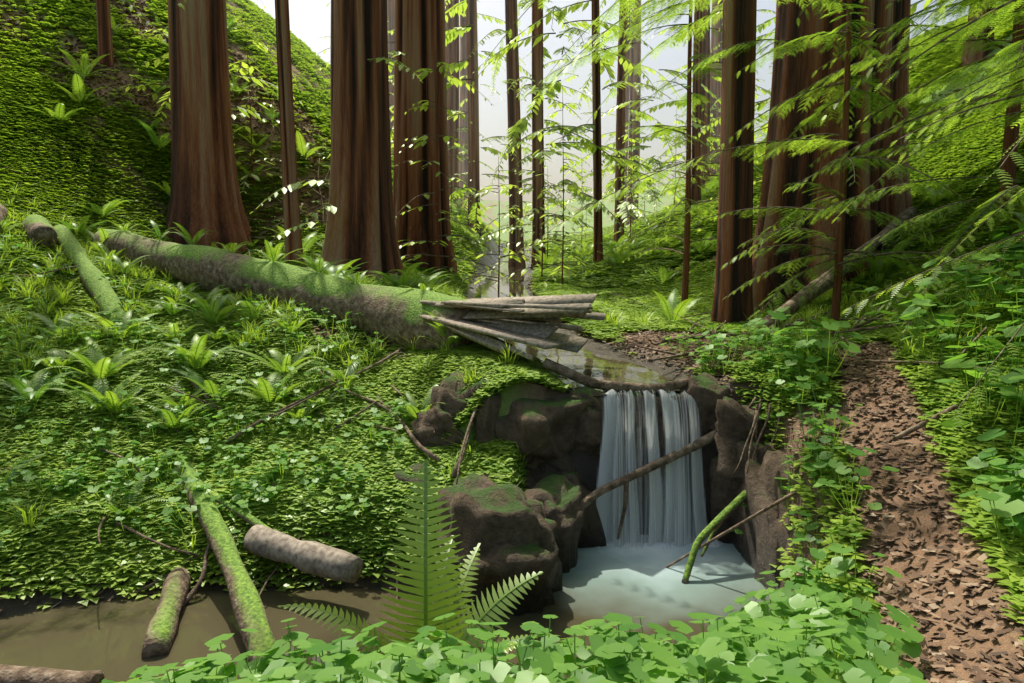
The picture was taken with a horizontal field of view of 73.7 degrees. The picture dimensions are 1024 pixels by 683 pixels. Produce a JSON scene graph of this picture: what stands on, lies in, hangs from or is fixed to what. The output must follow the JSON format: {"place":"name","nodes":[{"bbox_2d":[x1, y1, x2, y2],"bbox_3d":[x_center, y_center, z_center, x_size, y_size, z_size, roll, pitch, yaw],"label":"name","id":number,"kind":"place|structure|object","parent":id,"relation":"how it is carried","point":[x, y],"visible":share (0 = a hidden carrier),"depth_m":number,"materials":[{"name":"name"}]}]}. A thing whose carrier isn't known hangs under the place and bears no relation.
{"place":"outdoors","nodes":[
{"label":"outdoors","id":0,"kind":"place"},
{"bbox_2d":[0,245,770,682],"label":"water","id":1,"kind":"structure","parent":0,"point":[636,585],"depth_m":4.82,"materials":[{"name":"brown liquid"}]},
{"bbox_2d":[596,389,721,548],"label":"waterfall","id":2,"kind":"structure","parent":1,"relation":"on","point":[677,532],"depth_m":5.96,"materials":[{"name":"white liquid"}]},
{"bbox_2d":[0,0,1023,682],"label":"terrain","id":3,"kind":"structure","parent":0,"point":[588,468],"depth_m":6.06,"materials":[{"name":"brown soil"}]},
{"bbox_2d":[244,524,362,582],"bbox_3d":[-1.529,1.545,4.981,0.956,0.276,0.228,3,7,25],"label":"log","id":4,"kind":"object","parent":3,"relation":"on","point":[321,560],"visible":1,"depth_m":4.87,"materials":[{"name":"brown wood"}]},
{"bbox_2d":[0,204,916,682],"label":"logs","id":5,"kind":"object","parent":3,"relation":"on","point":[390,314],"visible":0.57,"depth_m":7.82,"materials":[{"name":"green wood"}]},
{"bbox_2d":[420,294,605,361],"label":"wood splinters","id":6,"kind":"object","parent":5,"relation":"on","point":[534,321],"visible":0.84,"depth_m":6.88,"materials":[{"name":"grey wood"}]},
{"bbox_2d":[0,128,1018,607],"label":"sticks","id":7,"kind":"object","parent":3,"relation":"on","point":[472,420],"visible":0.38,"depth_m":6.29,"materials":[{"name":"wood"}]},
{"bbox_2d":[0,183,1021,549],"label":"grass","id":8,"kind":"structure","parent":3,"relation":"on","point":[60,297],"depth_m":8.51,"materials":[{"name":"green plant"}]},
{"bbox_2d":[0,0,1023,682],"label":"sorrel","id":9,"kind":"object","parent":3,"relation":"on","point":[974,154],"visible":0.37,"depth_m":6.83,"materials":[{"name":"green plant"}]},
{"bbox_2d":[0,215,1023,682],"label":"leaves","id":10,"kind":"object","parent":3,"relation":"on","point":[738,661],"visible":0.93,"depth_m":2.96,"materials":[{"name":"green plant"}]},
{"bbox_2d":[0,0,1023,682],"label":"litter","id":11,"kind":"object","parent":3,"relation":"on","point":[914,598],"visible":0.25,"depth_m":4.06,"materials":[{"name":"brown plant"}]},
{"bbox_2d":[0,227,1023,682],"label":"stems","id":12,"kind":"object","parent":3,"relation":"on","point":[772,357],"visible":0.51,"depth_m":5.43,"materials":[{"name":"green plant"}]},
{"bbox_2d":[0,13,1023,666],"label":"ferns","id":13,"kind":"object","parent":3,"relation":"on","point":[424,573],"visible":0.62,"depth_m":6.99,"materials":[{"name":"green plant"}]},
{"bbox_2d":[111,0,940,291],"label":"leaves","id":14,"kind":"object","parent":3,"relation":"on","point":[454,33],"visible":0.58,"depth_m":20.90,"materials":[{"name":"green plant"}]},
{"bbox_2d":[96,0,995,322],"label":"trunks","id":15,"kind":"object","parent":3,"relation":"on","point":[362,222],"visible":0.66,"depth_m":13.16,"materials":[{"name":"brown plant"}]},
{"bbox_2d":[110,0,1023,408],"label":"branches","id":16,"kind":"object","parent":15,"relation":"attached to","point":[974,100],"visible":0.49,"depth_m":8.45,"materials":[{"name":"green plant"}]},
{"bbox_2d":[118,0,1023,429],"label":"needles","id":17,"kind":"object","parent":16,"relation":"attached to","point":[960,34],"visible":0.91,"depth_m":7.32,"materials":[{"name":"green plant"}]},
{"bbox_2d":[394,371,792,615],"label":"rocks","id":18,"kind":"object","parent":3,"relation":"on","point":[547,524],"visible":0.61,"depth_m":5.75,"materials":[{"name":"stone"}]},
{"bbox_2d":[167,0,1023,336],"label":"thin stems","id":19,"kind":"object","parent":3,"relation":"on","point":[1011,142],"visible":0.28,"depth_m":8.75,"materials":[{"name":"brown plant"}]},
{"bbox_2d":[250,0,968,200],"label":"sky","id":20,"kind":"structure","parent":0,"point":[310,20],"materials":[{"name":"white"}]}
]}

